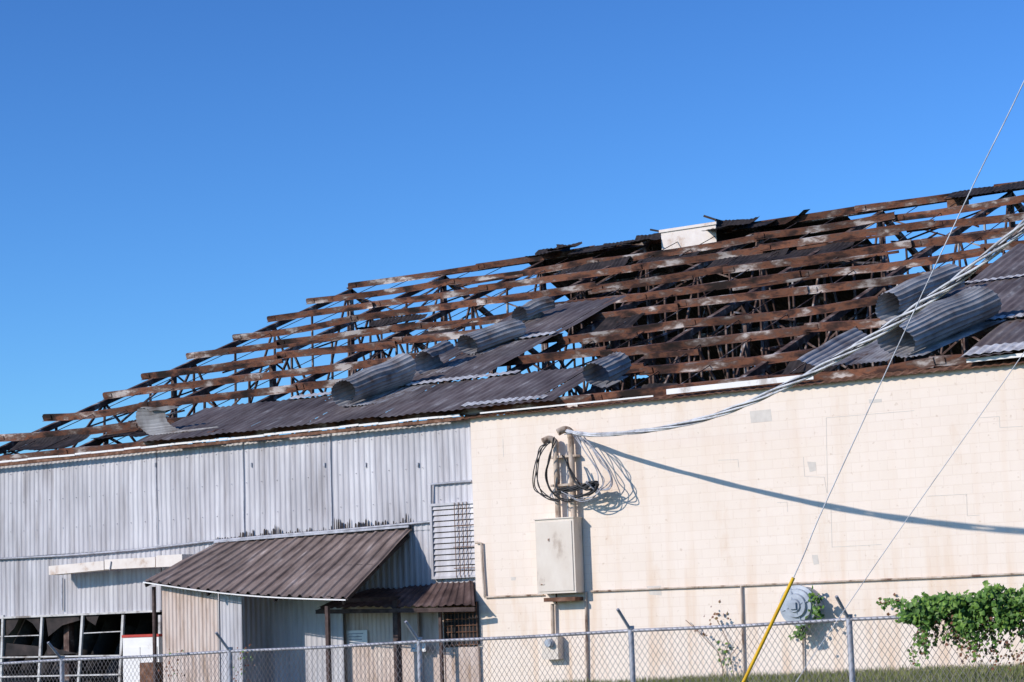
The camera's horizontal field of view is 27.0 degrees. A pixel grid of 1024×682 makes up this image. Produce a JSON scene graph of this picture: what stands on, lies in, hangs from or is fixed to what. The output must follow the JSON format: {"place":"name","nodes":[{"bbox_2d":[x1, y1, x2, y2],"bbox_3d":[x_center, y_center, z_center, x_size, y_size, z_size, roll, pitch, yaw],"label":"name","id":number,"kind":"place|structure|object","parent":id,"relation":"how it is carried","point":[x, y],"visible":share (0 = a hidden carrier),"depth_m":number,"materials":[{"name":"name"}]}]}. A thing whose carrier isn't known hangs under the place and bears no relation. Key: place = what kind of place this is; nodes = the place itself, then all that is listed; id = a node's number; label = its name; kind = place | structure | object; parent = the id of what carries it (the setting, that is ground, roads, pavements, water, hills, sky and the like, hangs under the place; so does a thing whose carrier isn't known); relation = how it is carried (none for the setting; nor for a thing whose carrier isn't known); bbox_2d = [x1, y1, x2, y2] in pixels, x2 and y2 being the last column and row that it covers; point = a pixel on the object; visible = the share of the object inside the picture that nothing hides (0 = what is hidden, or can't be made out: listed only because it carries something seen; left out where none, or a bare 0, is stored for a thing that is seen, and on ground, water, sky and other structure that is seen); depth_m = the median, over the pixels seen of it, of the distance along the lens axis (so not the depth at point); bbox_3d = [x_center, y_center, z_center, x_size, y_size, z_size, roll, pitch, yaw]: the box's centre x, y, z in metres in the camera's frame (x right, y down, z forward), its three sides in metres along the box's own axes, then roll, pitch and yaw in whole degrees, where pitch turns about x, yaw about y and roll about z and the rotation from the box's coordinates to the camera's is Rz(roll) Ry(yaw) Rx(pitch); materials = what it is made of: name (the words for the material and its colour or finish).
{"place":"outdoors","nodes":[
{"label":"outdoors","id":0,"kind":"place"},
{"bbox_2d":[0,0,1023,455],"label":"sky","id":1,"kind":"structure","parent":0,"point":[177,177],"materials":[{"name":"blue"}]},
{"bbox_2d":[543,661,1023,681],"bbox_3d":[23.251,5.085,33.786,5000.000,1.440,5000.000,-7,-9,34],"label":"ground","id":2,"kind":"structure","parent":0,"point":[1000,675],"depth_m":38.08,"materials":[{"name":"green plant"}]},
{"bbox_2d":[0,618,33,681],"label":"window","id":3,"kind":"structure","parent":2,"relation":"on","point":[14,631],"depth_m":62.50,"materials":[{"name":"black glass"}]},
{"bbox_2d":[122,634,162,681],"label":"storage cabinet","id":4,"kind":"object","parent":2,"relation":"on","point":[139,644],"visible":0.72,"depth_m":54.73,"materials":[{"name":"white metal"}]},
{"bbox_2d":[0,416,484,680],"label":"metal wall","id":5,"kind":"structure","parent":2,"relation":"on","point":[35,520],"depth_m":55.48,"materials":[{"name":"grey metal"}]},
{"bbox_2d":[0,610,161,681],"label":"window frames","id":6,"kind":"structure","parent":5,"relation":"attached to","point":[39,656],"depth_m":57.52,"materials":[{"name":"white metal"}]},
{"bbox_2d":[5,615,98,655],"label":"broken glass shards","id":7,"kind":"object","parent":6,"relation":"attached to","point":[54,623],"visible":0.97,"depth_m":58.50,"materials":[{"name":"glass"}]},
{"bbox_2d":[3,567,162,681],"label":"windows","id":8,"kind":"structure","parent":5,"relation":"in","point":[107,643],"depth_m":60.20,"materials":[{"name":"black glass"}]},
{"bbox_2d":[61,561,111,609],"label":"awning seams","id":9,"kind":"object","parent":5,"relation":"attached to","point":[62,589],"visible":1,"depth_m":57.99,"materials":[{"name":"grey metal"}]},
{"bbox_2d":[49,554,193,574],"bbox_3d":[-10.355,5.908,56.336,4.855,0.341,0.450,-7,-9,34],"label":"window awning box","id":10,"kind":"object","parent":5,"relation":"attached to","point":[146,562],"visible":0.91,"depth_m":56.08,"materials":[{"name":"beige paint"}]},
{"bbox_2d":[10,431,457,543],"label":"wall seam strips","id":11,"kind":"object","parent":5,"relation":"attached to","point":[365,464],"depth_m":54.64,"materials":[{"name":"grey metal"}]},
{"bbox_2d":[0,480,471,559],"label":"wall conduit","id":12,"kind":"object","parent":5,"relation":"attached to","point":[208,541],"depth_m":54.60,"materials":[{"name":"grey metal"}]},
{"bbox_2d":[145,534,409,604],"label":"canopy rafters","id":13,"kind":"object","parent":5,"relation":"attached to","point":[390,554],"visible":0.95,"depth_m":50.45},
{"bbox_2d":[145,528,409,598],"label":"canopy roof","id":14,"kind":"structure","parent":13,"relation":"on","point":[324,566],"depth_m":51.93,"materials":[{"name":"brown metal"}]},
{"bbox_2d":[214,525,409,542],"bbox_3d":[-5.079,4.829,53.287,6.279,0.115,0.060,-7,-9,34],"label":"roof flashing","id":15,"kind":"object","parent":5,"relation":"attached to","point":[332,532],"visible":1,"depth_m":53.13,"materials":[{"name":"grey metal"}]},
{"bbox_2d":[217,514,411,541],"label":"tar flashing remains","id":16,"kind":"object","parent":5,"relation":"attached to","point":[341,527],"visible":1,"depth_m":52.79,"materials":[{"name":"paper"}]},
{"bbox_2d":[429,501,474,578],"bbox_3d":[-1.351,4.740,50.785,1.379,1.797,0.125,-7,-9,34],"label":"louvre vent","id":17,"kind":"object","parent":5,"relation":"attached to","point":[434,541],"visible":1,"depth_m":50.84,"materials":[{"name":"grey metal"}]},
{"bbox_2d":[434,508,474,572],"bbox_3d":[-1.323,4.745,50.826,1.319,1.737,0.005,-7,-9,34],"label":"louvre backing","id":18,"kind":"object","parent":17,"relation":"attached to","point":[452,543],"visible":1,"depth_m":50.89,"materials":[{"name":"grey metal"}]},
{"bbox_2d":[453,502,474,577],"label":"louvre guard bars","id":19,"kind":"object","parent":17,"relation":"attached to","point":[463,546],"visible":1,"depth_m":50.57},
{"bbox_2d":[162,586,393,681],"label":"enclosure panels cream","id":20,"kind":"object","parent":2,"relation":"on","point":[190,621],"visible":0.77,"depth_m":52.22,"materials":[{"name":"beige metal"}]},
{"bbox_2d":[347,630,367,643],"bbox_3d":[-3.753,7.198,51.688,0.631,0.376,0.018,-7,-9,34],"label":"paper sign","id":21,"kind":"object","parent":20,"relation":"attached to","point":[357,636],"visible":0.93,"depth_m":51.68,"materials":[{"name":"white paper"}]},
{"bbox_2d":[219,594,344,681],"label":"grey enclosure panels","id":22,"kind":"object","parent":2,"relation":"on","point":[256,622],"visible":0.54,"depth_m":52.50,"materials":[{"name":"grey metal"}]},
{"bbox_2d":[152,587,443,681],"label":"canopy posts","id":23,"kind":"object","parent":2,"relation":"on","point":[396,625],"visible":0.97,"depth_m":50.27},
{"bbox_2d":[143,582,345,600],"bbox_3d":[-6.507,5.981,51.095,6.707,0.696,0.020,-8,-9,37],"label":"canopy edge","id":24,"kind":"object","parent":23,"relation":"attached to","point":[244,595],"visible":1,"depth_m":51.01,"materials":[{"name":"white metal"}]},
{"bbox_2d":[315,584,474,613],"bbox_3d":[-2.623,6.165,50.686,4.204,0.650,1.391,-7,-9,34],"label":"lean to frame","id":25,"kind":"object","parent":23,"relation":"attached to","point":[401,610],"visible":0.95,"depth_m":50.32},
{"bbox_2d":[318,580,474,607],"bbox_3d":[-2.607,6.057,50.710,4.171,0.610,1.370,-7,-9,34],"label":"lean to roof","id":26,"kind":"object","parent":25,"relation":"on","point":[441,594],"visible":0.94,"depth_m":50.63,"materials":[{"name":"brown metal"}]},
{"bbox_2d":[401,605,446,681],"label":"plank door","id":27,"kind":"structure","parent":2,"relation":"on","point":[424,625],"depth_m":50.68,"materials":[{"name":"beige wood"}]},
{"bbox_2d":[411,643,425,651],"bbox_3d":[-2.220,7.258,50.504,0.436,0.193,0.023,-7,-9,34],"label":"wall notice","id":28,"kind":"object","parent":27,"relation":"attached to","point":[415,647],"depth_m":50.53,"materials":[{"name":"blue paint"}]},
{"bbox_2d":[0,191,1023,681],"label":"roof trusses","id":29,"kind":"object","parent":2,"relation":"on","point":[764,367],"visible":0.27,"depth_m":64.04,"materials":[{"name":"wood"}]},
{"bbox_2d":[0,181,1023,463],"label":"purlins","id":30,"kind":"object","parent":29,"relation":"on","point":[764,335],"visible":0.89,"depth_m":60.53,"materials":[{"name":"brown wood"}]},
{"bbox_2d":[0,180,1023,453],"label":"torn roof scraps","id":31,"kind":"object","parent":30,"relation":"on","point":[602,326],"visible":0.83,"depth_m":62.85,"materials":[{"name":"metal"}]},
{"bbox_2d":[93,212,989,439],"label":"loose laths","id":32,"kind":"object","parent":29,"relation":"on","point":[649,355],"visible":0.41,"depth_m":61.44,"materials":[{"name":"brown wood"}]},
{"bbox_2d":[136,243,1023,441],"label":"roof sheets","id":33,"kind":"object","parent":29,"relation":"on","point":[446,396],"visible":0.82,"depth_m":53.59,"materials":[{"name":"grey metal"}]},
{"bbox_2d":[136,263,1005,434],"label":"peeled sheet rolls","id":34,"kind":"object","parent":33,"relation":"on","point":[938,324],"visible":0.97,"depth_m":48.99,"materials":[{"name":"grey metal"}]},
{"bbox_2d":[290,274,1023,406],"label":"roof lap bands","id":35,"kind":"object","parent":33,"relation":"on","point":[997,348],"visible":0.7,"depth_m":50.02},
{"bbox_2d":[480,353,1023,413],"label":"white fascia strip","id":36,"kind":"object","parent":33,"relation":"attached to","point":[733,384],"visible":0.94,"depth_m":46.65,"materials":[{"name":"white metal"}]},
{"bbox_2d":[347,188,1023,400],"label":"purlins","id":37,"kind":"object","parent":29,"relation":"on","point":[704,335],"visible":0.16,"depth_m":72.46,"materials":[{"name":"wood"}]},
{"bbox_2d":[529,217,1023,390],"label":"roof sheets","id":38,"kind":"object","parent":37,"relation":"on","point":[781,304],"visible":0.19,"depth_m":73.01,"materials":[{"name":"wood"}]},
{"bbox_2d":[659,221,723,255],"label":"ridge vent box","id":39,"kind":"object","parent":29,"relation":"on","point":[689,235],"visible":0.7,"depth_m":68.77,"materials":[{"name":"beige paint"}]},
{"bbox_2d":[650,209,809,249],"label":"ridge vent flap","id":40,"kind":"object","parent":29,"relation":"on","point":[721,236],"visible":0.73,"depth_m":68.34,"materials":[{"name":"metal"}]},
{"bbox_2d":[944,196,970,207],"bbox_3d":[13.379,-4.132,64.039,0.620,0.400,0.620,-7,-9,34],"label":"ridge cap box","id":41,"kind":"object","parent":29,"relation":"on","point":[951,201],"visible":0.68,"depth_m":63.84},
{"bbox_2d":[0,595,1023,681],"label":"chain link fence","id":42,"kind":"object","parent":2,"relation":"on","point":[631,630],"visible":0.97,"depth_m":26.72,"materials":[{"name":"metal"}]},
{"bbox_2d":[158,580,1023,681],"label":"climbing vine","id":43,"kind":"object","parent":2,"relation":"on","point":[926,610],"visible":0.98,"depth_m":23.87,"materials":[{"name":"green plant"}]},
{"bbox_2d":[470,363,1023,681],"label":"block wall","id":44,"kind":"structure","parent":2,"relation":"on","point":[691,505],"depth_m":46.14,"materials":[{"name":"beige concrete"}]},
{"bbox_2d":[445,646,480,681],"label":"window spandrel","id":45,"kind":"object","parent":44,"relation":"attached to","point":[459,659],"depth_m":50.05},
{"bbox_2d":[445,601,479,644],"bbox_3d":[-1.173,6.648,50.233,0.942,1.000,0.060,-7,-9,34],"label":"dark barred window","id":46,"kind":"structure","parent":45,"relation":"attached to","point":[455,622],"depth_m":50.18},
{"bbox_2d":[443,601,477,646],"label":"window bars","id":47,"kind":"object","parent":46,"relation":"attached to","point":[462,625],"depth_m":50.16,"materials":[{"name":"brown metal"}]},
{"bbox_2d":[0,358,1023,466],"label":"eave edge","id":48,"kind":"object","parent":44,"relation":"on","point":[933,369],"visible":0.81,"depth_m":49.52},
{"bbox_2d":[0,414,459,462],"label":"eave fascia","id":49,"kind":"structure","parent":48,"relation":"attached to","point":[366,424],"depth_m":54.52,"materials":[{"name":"white metal"}]},
{"bbox_2d":[532,426,612,659],"bbox_3d":[1.480,4.528,48.294,2.263,5.281,0.641,-7,-9,34],"label":"electrical service panel","id":50,"kind":"object","parent":44,"relation":"attached to","point":[559,554],"visible":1,"depth_m":48.53,"materials":[{"name":"paint"}]},
{"bbox_2d":[565,219,1023,436],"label":"overhead power cable","id":51,"kind":"object","parent":50,"relation":"attached to","point":[957,279],"visible":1,"depth_m":38.20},
{"bbox_2d":[511,399,881,594],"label":"wall patches","id":52,"kind":"structure","parent":44,"relation":"attached to","point":[760,416],"depth_m":46.32,"materials":[{"name":"beige paint"}]},
{"bbox_2d":[475,541,1023,680],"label":"painted wall conduits","id":53,"kind":"object","parent":44,"relation":"attached to","point":[716,586],"visible":0.99,"depth_m":46.15,"materials":[{"name":"paint"}]},
{"bbox_2d":[503,410,1022,546],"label":"wall cracks","id":54,"kind":"structure","parent":44,"relation":"attached to","point":[827,480],"depth_m":45.13,"materials":[{"name":"beige paint"}]},
{"bbox_2d":[780,585,822,625],"bbox_3d":[6.067,5.592,45.080,0.860,0.860,0.630,-7,-9,34],"label":"exhaust fan","id":55,"kind":"object","parent":44,"relation":"attached to","point":[796,605],"visible":0.85,"depth_m":44.90,"materials":[{"name":"paint"}]},
{"bbox_2d":[742,81,1023,681],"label":"guy wire","id":56,"kind":"object","parent":2,"relation":"attached to","point":[772,621],"visible":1,"depth_m":22.25,"materials":[{"name":"grey metal"}]},
{"bbox_2d":[796,352,1023,681],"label":"guy wire","id":57,"kind":"object","parent":2,"relation":"attached to","point":[909,515],"visible":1,"depth_m":20.64,"materials":[{"name":"grey metal"}]}
]}

